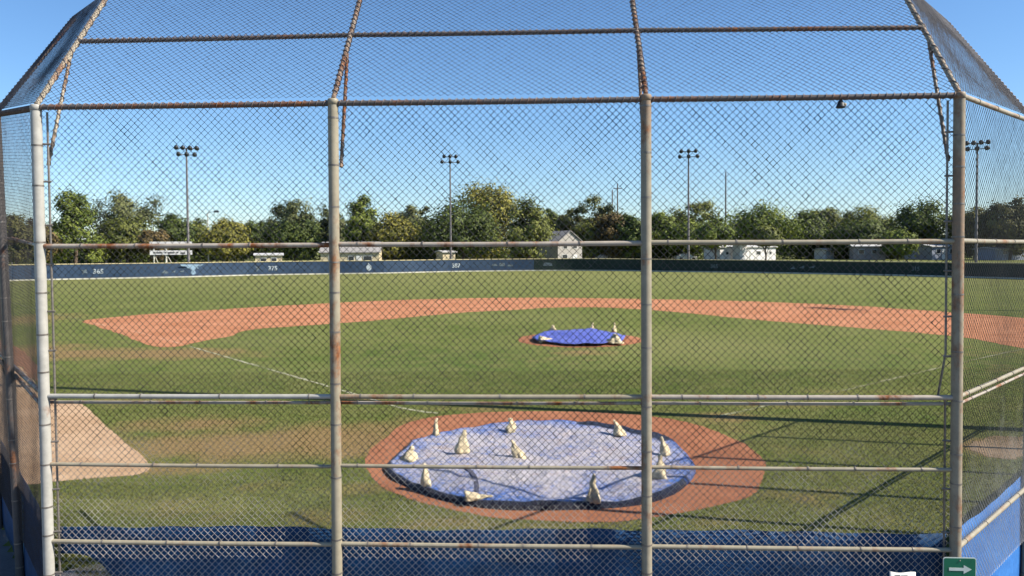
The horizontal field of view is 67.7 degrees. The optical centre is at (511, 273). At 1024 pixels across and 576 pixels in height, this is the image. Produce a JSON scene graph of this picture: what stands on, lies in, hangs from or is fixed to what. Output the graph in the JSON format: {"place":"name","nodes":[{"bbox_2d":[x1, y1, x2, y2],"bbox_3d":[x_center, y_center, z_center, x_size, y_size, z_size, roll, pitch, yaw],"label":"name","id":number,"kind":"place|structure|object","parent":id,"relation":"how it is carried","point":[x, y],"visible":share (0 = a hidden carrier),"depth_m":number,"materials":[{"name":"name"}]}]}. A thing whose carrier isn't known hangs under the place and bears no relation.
{"place":"outdoors","nodes":[
{"label":"outdoors","id":0,"kind":"place"},
{"bbox_2d":[0,529,15,575],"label":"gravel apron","id":1,"kind":"object","parent":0,"point":[7,564],"depth_m":10.59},
{"bbox_2d":[0,358,149,483],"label":"dirt path","id":2,"kind":"structure","parent":0,"point":[83,428],"depth_m":14.47,"materials":[{"name":"brown soil"}]},
{"bbox_2d":[174,145,198,261],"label":"light tower","id":3,"kind":"structure","parent":0,"point":[178,153],"depth_m":113.58,"materials":[{"name":"grey metal"}]},
{"bbox_2d":[319,242,382,260],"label":"house","id":4,"kind":"structure","parent":0,"point":[360,252],"depth_m":138.28,"materials":[{"name":"beige"}]},
{"bbox_2d":[440,154,459,258],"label":"light tower","id":5,"kind":"structure","parent":0,"point":[449,157],"depth_m":139.45,"materials":[{"name":"grey metal"}]},
{"bbox_2d":[0,253,1023,575],"bbox_3d":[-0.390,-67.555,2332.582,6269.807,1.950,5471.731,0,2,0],"label":"ground","id":6,"kind":"structure","parent":0,"point":[424,337],"depth_m":23.72,"materials":[{"name":"green plant"}]},
{"bbox_2d":[0,342,37,379],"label":"reddish dirt strip","id":7,"kind":"object","parent":6,"relation":"on","point":[22,363],"visible":0.15,"depth_m":25.70,"materials":[{"name":"brown soil"}]},
{"bbox_2d":[6,212,33,263],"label":"tree","id":8,"kind":"object","parent":6,"relation":"on","point":[18,244],"visible":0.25,"depth_m":123.10,"materials":[{"name":"green plant"}]},
{"bbox_2d":[24,218,62,262],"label":"tree","id":9,"kind":"object","parent":6,"relation":"on","point":[54,240],"visible":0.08,"depth_m":140.06,"materials":[{"name":"green plant"}]},
{"bbox_2d":[28,185,109,263],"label":"tree","id":10,"kind":"object","parent":6,"relation":"on","point":[78,233],"visible":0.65,"depth_m":147.93,"materials":[{"name":"green plant"}]},
{"bbox_2d":[55,564,109,575],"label":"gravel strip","id":11,"kind":"object","parent":6,"relation":"on","point":[69,572],"visible":0.05,"depth_m":8.71,"materials":[{"name":"grey gravel"}]},
{"bbox_2d":[92,211,156,262],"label":"tree","id":12,"kind":"object","parent":6,"relation":"on","point":[112,226],"visible":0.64,"depth_m":156.89,"materials":[{"name":"green plant"}]},
{"bbox_2d":[89,186,171,262],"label":"tree","id":13,"kind":"object","parent":6,"relation":"on","point":[139,212],"visible":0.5,"depth_m":166.69,"materials":[{"name":"green plant"}]},
{"bbox_2d":[12,248,256,263],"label":"undergrowth","id":14,"kind":"object","parent":6,"relation":"on","point":[202,258],"visible":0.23,"depth_m":167.82,"materials":[{"name":"green plant"}]},
{"bbox_2d":[136,228,172,262],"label":"tree","id":15,"kind":"object","parent":6,"relation":"on","point":[151,239],"visible":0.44,"depth_m":148.43,"materials":[{"name":"green plant"}]},
{"bbox_2d":[150,242,191,262],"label":"scoreboard","id":16,"kind":"object","parent":6,"relation":"on","point":[153,252],"visible":0.35,"depth_m":119.71,"materials":[{"name":"white metal"}]},
{"bbox_2d":[155,211,198,261],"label":"tree","id":17,"kind":"object","parent":6,"relation":"on","point":[175,219],"visible":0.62,"depth_m":154.08,"materials":[{"name":"green plant"}]},
{"bbox_2d":[190,217,212,261],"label":"tree","id":18,"kind":"object","parent":6,"relation":"on","point":[199,226],"visible":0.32,"depth_m":168.31,"materials":[{"name":"green plant"}]},
{"bbox_2d":[195,213,258,261],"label":"tree","id":19,"kind":"object","parent":6,"relation":"on","point":[226,239],"visible":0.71,"depth_m":149.93,"materials":[{"name":"green plant"}]},
{"bbox_2d":[244,219,275,256],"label":"tree","id":20,"kind":"object","parent":6,"relation":"on","point":[254,230],"visible":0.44,"depth_m":173.07,"materials":[{"name":"green plant"}]},
{"bbox_2d":[253,253,283,260],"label":"mobile home","id":21,"kind":"object","parent":6,"relation":"on","point":[272,257],"visible":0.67,"depth_m":132.16,"materials":[{"name":"beige"}]},
{"bbox_2d":[252,217,327,260],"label":"tree","id":22,"kind":"object","parent":6,"relation":"on","point":[285,251],"visible":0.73,"depth_m":157.24,"materials":[{"name":"green plant"}]},
{"bbox_2d":[260,197,328,260],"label":"tree","id":23,"kind":"object","parent":6,"relation":"on","point":[279,209],"visible":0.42,"depth_m":161.85,"materials":[{"name":"green plant"}]},
{"bbox_2d":[189,346,437,413],"bbox_3d":[-7.189,2.978,23.283,0.406,0.001,16.568,-2,2,-41],"label":"foul line","id":24,"kind":"object","parent":6,"relation":"on","point":[307,380],"visible":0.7,"depth_m":22.12,"materials":[{"name":"white paint"}]},
{"bbox_2d":[315,209,346,241],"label":"tree","id":25,"kind":"object","parent":6,"relation":"on","point":[325,225],"visible":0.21,"depth_m":169.95,"materials":[{"name":"green plant"}]},
{"bbox_2d":[340,194,385,256],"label":"tree","id":26,"kind":"object","parent":6,"relation":"on","point":[358,218],"visible":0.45,"depth_m":156.11,"materials":[{"name":"green plant"}]},
{"bbox_2d":[360,208,423,259],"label":"tree","id":27,"kind":"object","parent":6,"relation":"on","point":[402,253],"visible":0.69,"depth_m":149.73,"materials":[{"name":"green plant"}]},
{"bbox_2d":[28,217,792,260],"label":"distant woodland","id":28,"kind":"object","parent":6,"relation":"on","point":[313,256],"depth_m":210.56,"materials":[{"name":"green plant"}]},
{"bbox_2d":[393,204,431,225],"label":"tree","id":29,"kind":"object","parent":6,"relation":"on","point":[412,212],"visible":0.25,"depth_m":177.66,"materials":[{"name":"green plant"}]},
{"bbox_2d":[409,218,437,259],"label":"tree","id":30,"kind":"object","parent":6,"relation":"on","point":[427,255],"visible":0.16,"depth_m":167.50,"materials":[{"name":"green plant"}]},
{"bbox_2d":[435,250,456,258],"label":"shed","id":31,"kind":"structure","parent":6,"relation":"on","point":[441,254],"depth_m":142.46,"materials":[{"name":"beige"}]},
{"bbox_2d":[407,191,508,260],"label":"tree","id":32,"kind":"object","parent":6,"relation":"on","point":[471,221],"visible":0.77,"depth_m":146.40,"materials":[{"name":"green plant"}]},
{"bbox_2d":[444,177,526,258],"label":"tree","id":33,"kind":"object","parent":6,"relation":"on","point":[493,198],"visible":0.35,"depth_m":162.65,"materials":[{"name":"green plant"}]},
{"bbox_2d":[0,0,1023,575],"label":"backstop","id":34,"kind":"object","parent":6,"relation":"on","point":[990,538],"visible":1,"depth_m":7.75,"materials":[{"name":"metal"}]},
{"bbox_2d":[836,100,846,108],"bbox_3d":[3.199,-1.655,7.434,0.096,0.090,0.094,0,2,0],"label":"hanging weight","id":35,"kind":"object","parent":34,"relation":"hanging from","point":[841,104],"visible":1,"depth_m":7.41,"materials":[{"name":"grey metal"}]},
{"bbox_2d":[889,571,915,575],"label":"notice board","id":36,"kind":"object","parent":34,"relation":"attached to","point":[891,573],"visible":1,"depth_m":7.39,"materials":[{"name":"white paint"}]},
{"bbox_2d":[943,557,975,575],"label":"direction sign","id":37,"kind":"object","parent":34,"relation":"attached to","point":[959,566],"visible":1,"depth_m":7.31,"materials":[{"name":"metal"}]},
{"bbox_2d":[9,258,1023,280],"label":"outfield fence","id":38,"kind":"object","parent":6,"relation":"on","point":[72,271],"visible":0.84,"depth_m":116.10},
{"bbox_2d":[502,194,558,258],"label":"tree","id":39,"kind":"object","parent":6,"relation":"on","point":[540,230],"visible":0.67,"depth_m":138.53,"materials":[{"name":"green plant"}]},
{"bbox_2d":[391,247,703,260],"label":"undergrowth","id":40,"kind":"object","parent":6,"relation":"on","point":[655,257],"visible":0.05,"depth_m":171.95,"materials":[{"name":"green plant"}]},
{"bbox_2d":[543,208,567,227],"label":"tree","id":41,"kind":"object","parent":6,"relation":"on","point":[550,213],"visible":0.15,"depth_m":177.27,"materials":[{"name":"green plant"}]},
{"bbox_2d":[538,230,581,258],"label":"house","id":42,"kind":"structure","parent":6,"relation":"on","point":[554,252],"depth_m":148.66,"materials":[{"name":"grey"}]},
{"bbox_2d":[549,214,578,231],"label":"tree","id":43,"kind":"object","parent":6,"relation":"on","point":[560,225],"visible":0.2,"depth_m":169.78,"materials":[{"name":"green plant"}]},
{"bbox_2d":[364,411,766,521],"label":"home plate dirt","id":44,"kind":"structure","parent":6,"relation":"on","point":[715,491],"depth_m":13.12,"materials":[{"name":"soil"}]},
{"bbox_2d":[386,420,695,510],"bbox_3d":[0.487,3.171,13.373,5.202,0.143,5.349,0,2,0],"label":"tarp","id":45,"kind":"object","parent":44,"relation":"on","point":[486,478],"visible":0.79,"depth_m":12.60,"materials":[{"name":"blue plastic"}]},
{"bbox_2d":[399,446,417,461],"bbox_3d":[-1.762,3.097,13.127,0.308,0.228,0.487,-1,2,-33],"label":"sandbag","id":46,"kind":"object","parent":45,"relation":"on","point":[410,457],"visible":0.69,"depth_m":13.04,"materials":[{"name":"fabric"}]},
{"bbox_2d":[420,464,431,486],"bbox_3d":[-1.299,3.062,11.596,0.181,0.330,0.256,4,-2,-7],"label":"sandbag","id":47,"kind":"object","parent":45,"relation":"on","point":[425,478],"visible":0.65,"depth_m":11.53,"materials":[{"name":"fabric"}]},
{"bbox_2d":[432,418,439,435],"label":"sandbag","id":48,"kind":"object","parent":45,"relation":"on","point":[436,432],"visible":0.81,"depth_m":14.64,"materials":[{"name":"fabric"}]},
{"bbox_2d":[455,429,470,453],"bbox_3d":[-0.853,2.957,13.467,0.283,0.429,0.203,4,-3,-11],"label":"sandbag","id":49,"kind":"object","parent":45,"relation":"on","point":[463,447],"visible":0.94,"depth_m":13.40,"materials":[{"name":"fabric"}]},
{"bbox_2d":[465,469,478,491],"bbox_3d":[-0.621,3.186,11.903,0.174,0.015,1.350,-1,2,-13],"label":"strap","id":50,"kind":"object","parent":45,"relation":"on","point":[476,483],"visible":0.82,"depth_m":11.78,"materials":[{"name":"fabric"}]},
{"bbox_2d":[464,491,493,501],"bbox_3d":[-0.467,3.196,10.968,0.453,0.091,0.247,1,1,0],"label":"sandbag","id":51,"kind":"object","parent":45,"relation":"on","point":[475,496],"visible":0.93,"depth_m":10.92,"materials":[{"name":"fabric"}]},
{"bbox_2d":[506,418,517,433],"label":"sandbag","id":52,"kind":"object","parent":45,"relation":"on","point":[510,429],"visible":0.73,"depth_m":15.00,"materials":[{"name":"fabric"}]},
{"bbox_2d":[510,440,526,458],"bbox_3d":[0.103,3.009,13.065,0.266,0.339,0.190,-6,3,13],"label":"sandbag","id":53,"kind":"object","parent":45,"relation":"on","point":[516,452],"visible":0.74,"depth_m":13.05,"materials":[{"name":"fabric"}]},
{"bbox_2d":[586,474,600,503],"bbox_3d":[1.148,3.065,10.841,0.241,0.401,0.197,1,2,26],"label":"sandbag","id":54,"kind":"object","parent":45,"relation":"on","point":[593,492],"visible":0.78,"depth_m":10.81,"materials":[{"name":"fabric"}]},
{"bbox_2d":[613,420,625,436],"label":"sandbag","id":55,"kind":"object","parent":45,"relation":"on","point":[617,430],"visible":0.84,"depth_m":14.67,"materials":[{"name":"fabric"}]},
{"bbox_2d":[652,454,666,478],"bbox_3d":[2.303,3.012,11.919,0.246,0.371,0.216,7,2,3],"label":"sandbag","id":56,"kind":"object","parent":45,"relation":"on","point":[663,472],"visible":0.66,"depth_m":11.87,"materials":[{"name":"fabric"}]},
{"bbox_2d":[659,436,671,456],"bbox_3d":[2.643,2.993,13.217,0.188,0.336,0.194,1,2,40],"label":"sandbag","id":57,"kind":"object","parent":45,"relation":"on","point":[663,444],"visible":0.88,"depth_m":13.20,"materials":[{"name":"fabric"}]},
{"bbox_2d":[518,334,640,347],"bbox_3d":[2.783,2.566,31.105,5.068,0.240,5.100,0,2,0],"label":"pitcher mound","id":58,"kind":"object","parent":6,"relation":"on","point":[525,339],"visible":0.21,"depth_m":29.47,"materials":[{"name":"soil"}]},
{"bbox_2d":[532,328,624,343],"bbox_3d":[2.701,2.478,30.576,3.596,0.272,3.579,1,2,39],"label":"tarp","id":59,"kind":"object","parent":58,"relation":"on","point":[558,334],"visible":0.78,"depth_m":30.31,"materials":[{"name":"blue plastic"}]},
{"bbox_2d":[537,336,552,342],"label":"sandbag","id":60,"kind":"object","parent":59,"relation":"on","point":[541,339],"visible":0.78,"depth_m":29.77,"materials":[{"name":"fabric"}]},
{"bbox_2d":[604,334,623,343],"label":"sandbag","id":61,"kind":"object","parent":59,"relation":"on","point":[613,338],"visible":0.89,"depth_m":29.10,"materials":[{"name":"fabric"}]},
{"bbox_2d":[561,193,615,229],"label":"tree","id":62,"kind":"object","parent":6,"relation":"on","point":[604,209],"visible":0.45,"depth_m":166.29,"materials":[{"name":"green plant"}]},
{"bbox_2d":[571,216,607,257],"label":"tree","id":63,"kind":"object","parent":6,"relation":"on","point":[586,236],"visible":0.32,"depth_m":160.70,"materials":[{"name":"green plant"}]},
{"bbox_2d":[588,210,634,257],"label":"tree","id":64,"kind":"object","parent":6,"relation":"on","point":[608,237],"visible":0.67,"depth_m":157.56,"materials":[{"name":"green plant"}]},
{"bbox_2d":[613,183,621,212],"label":"utility pole","id":65,"kind":"object","parent":6,"relation":"on","point":[617,195],"visible":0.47,"depth_m":234.25,"materials":[{"name":"grey metal"}]},
{"bbox_2d":[603,208,655,258],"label":"tree","id":66,"kind":"object","parent":6,"relation":"on","point":[635,235],"visible":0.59,"depth_m":155.47,"materials":[{"name":"green plant"}]},
{"bbox_2d":[652,210,679,258],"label":"tree","id":67,"kind":"object","parent":6,"relation":"on","point":[657,218],"visible":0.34,"depth_m":162.09,"materials":[{"name":"green plant"}]},
{"bbox_2d":[674,253,696,258],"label":"parked car","id":68,"kind":"object","parent":6,"relation":"on","point":[680,255],"visible":0.51,"depth_m":157.11,"materials":[{"name":"paint"}]},
{"bbox_2d":[652,217,729,258],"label":"tree","id":69,"kind":"object","parent":6,"relation":"on","point":[670,236],"visible":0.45,"depth_m":156.87,"materials":[{"name":"green plant"}]},
{"bbox_2d":[666,194,722,227],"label":"tree","id":70,"kind":"object","parent":6,"relation":"on","point":[705,205],"visible":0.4,"depth_m":164.75,"materials":[{"name":"green plant"}]},
{"bbox_2d":[693,213,735,258],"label":"tree","id":71,"kind":"object","parent":6,"relation":"on","point":[700,231],"visible":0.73,"depth_m":139.32,"materials":[{"name":"green plant"}]},
{"bbox_2d":[702,245,776,259],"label":"mobile home","id":72,"kind":"object","parent":6,"relation":"on","point":[723,254],"visible":0.53,"depth_m":147.41,"materials":[{"name":"white"}]},
{"bbox_2d":[750,250,753,259],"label":"door","id":73,"kind":"structure","parent":72,"relation":"in","point":[751,257],"depth_m":147.49,"materials":[{"name":"white paint"}]},
{"bbox_2d":[708,198,819,248],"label":"tree","id":74,"kind":"object","parent":6,"relation":"on","point":[758,221],"visible":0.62,"depth_m":160.03,"materials":[{"name":"green plant"}]},
{"bbox_2d":[750,225,783,259],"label":"tree","id":75,"kind":"object","parent":6,"relation":"on","point":[762,234],"visible":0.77,"depth_m":138.42,"materials":[{"name":"green plant"}]},
{"bbox_2d":[789,208,835,257],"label":"tree","id":76,"kind":"object","parent":6,"relation":"on","point":[809,220],"visible":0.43,"depth_m":168.87,"materials":[{"name":"green plant"}]},
{"bbox_2d":[813,248,833,258],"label":"shed","id":77,"kind":"structure","parent":6,"relation":"on","point":[821,254],"depth_m":165.48,"materials":[{"name":"white"}]},
{"bbox_2d":[809,206,843,247],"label":"tree","id":78,"kind":"object","parent":6,"relation":"on","point":[835,216],"visible":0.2,"depth_m":176.45,"materials":[{"name":"green plant"}]},
{"bbox_2d":[817,216,906,256],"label":"tree","id":79,"kind":"object","parent":6,"relation":"on","point":[872,233],"visible":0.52,"depth_m":160.72,"materials":[{"name":"green plant"}]},
{"bbox_2d":[832,203,900,234],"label":"tree","id":80,"kind":"object","parent":6,"relation":"on","point":[863,210],"visible":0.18,"depth_m":175.78,"materials":[{"name":"green plant"}]},
{"bbox_2d":[848,244,885,259],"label":"mobile home","id":81,"kind":"object","parent":6,"relation":"on","point":[861,248],"visible":0.62,"depth_m":152.25,"materials":[{"name":"grey"}]},
{"bbox_2d":[711,348,1022,417],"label":"foul line","id":82,"kind":"object","parent":6,"relation":"on","point":[853,387],"visible":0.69,"depth_m":20.16,"materials":[{"name":"white paint"}]},
{"bbox_2d":[776,238,1016,258],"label":"undergrowth","id":83,"kind":"object","parent":6,"relation":"on","point":[785,254],"visible":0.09,"depth_m":169.60,"materials":[{"name":"green plant"}]},
{"bbox_2d":[877,227,923,258],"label":"tree","id":84,"kind":"object","parent":6,"relation":"on","point":[906,248],"visible":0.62,"depth_m":146.13,"materials":[{"name":"green plant"}]},
{"bbox_2d":[904,244,920,258],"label":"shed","id":85,"kind":"structure","parent":6,"relation":"on","point":[907,257],"depth_m":159.93,"materials":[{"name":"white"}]},
{"bbox_2d":[882,195,951,244],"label":"tree","id":86,"kind":"object","parent":6,"relation":"on","point":[913,220],"visible":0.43,"depth_m":158.53,"materials":[{"name":"green plant"}]},
{"bbox_2d":[915,244,951,259],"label":"mobile home","id":87,"kind":"object","parent":6,"relation":"on","point":[919,256],"visible":0.59,"depth_m":148.23,"materials":[{"name":"grey"}]},
{"bbox_2d":[942,249,944,259],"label":"door","id":88,"kind":"structure","parent":87,"relation":"in","point":[943,250],"depth_m":147.86,"materials":[{"name":"white paint"}]},
{"bbox_2d":[940,206,991,258],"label":"tree","id":89,"kind":"object","parent":6,"relation":"on","point":[969,228],"visible":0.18,"depth_m":148.21,"materials":[{"name":"green plant"}]},
{"bbox_2d":[967,195,1023,259],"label":"tree","id":90,"kind":"object","parent":6,"relation":"on","point":[992,215],"visible":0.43,"depth_m":138.83,"materials":[{"name":"green plant"}]},
{"bbox_2d":[973,436,1022,458],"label":"bare dirt","id":91,"kind":"structure","parent":6,"relation":"on","point":[980,447],"depth_m":13.93,"materials":[{"name":"brown soil"}]},
{"bbox_2d":[973,247,1023,259],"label":"mobile home","id":92,"kind":"object","parent":6,"relation":"on","point":[992,256],"visible":0.44,"depth_m":140.17,"materials":[{"name":"blue"}]},
{"bbox_2d":[0,0,1023,251],"label":"sky","id":93,"kind":"structure","parent":0,"point":[994,29],"materials":[{"name":"blue"}]},
{"bbox_2d":[82,298,1023,347],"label":"infield dirt","id":94,"kind":"structure","parent":0,"point":[432,305],"depth_m":42.72,"materials":[{"name":"soil"}]},
{"bbox_2d":[90,322,184,344],"bbox_3d":[-17.485,2.675,35.201,0.318,0.001,13.570,-2,2,-43],"label":"foul line","id":95,"kind":"object","parent":94,"relation":"on","point":[142,333],"visible":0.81,"depth_m":34.37,"materials":[{"name":"paint"}]},
{"bbox_2d":[678,149,699,258],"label":"light tower","id":96,"kind":"structure","parent":0,"point":[688,224],"depth_m":129.56,"materials":[{"name":"grey metal"}]},
{"bbox_2d":[725,172,725,215],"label":"utility pole","id":97,"kind":"object","parent":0,"point":[725,193],"visible":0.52,"depth_m":209.31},
{"bbox_2d":[733,245,746,259],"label":"shed","id":98,"kind":"structure","parent":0,"point":[743,251],"depth_m":143.19,"materials":[{"name":"white"}]},
{"bbox_2d":[965,139,989,261],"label":"light tower","id":99,"kind":"structure","parent":0,"point":[976,221],"depth_m":111.67,"materials":[{"name":"grey metal"}]}
]}

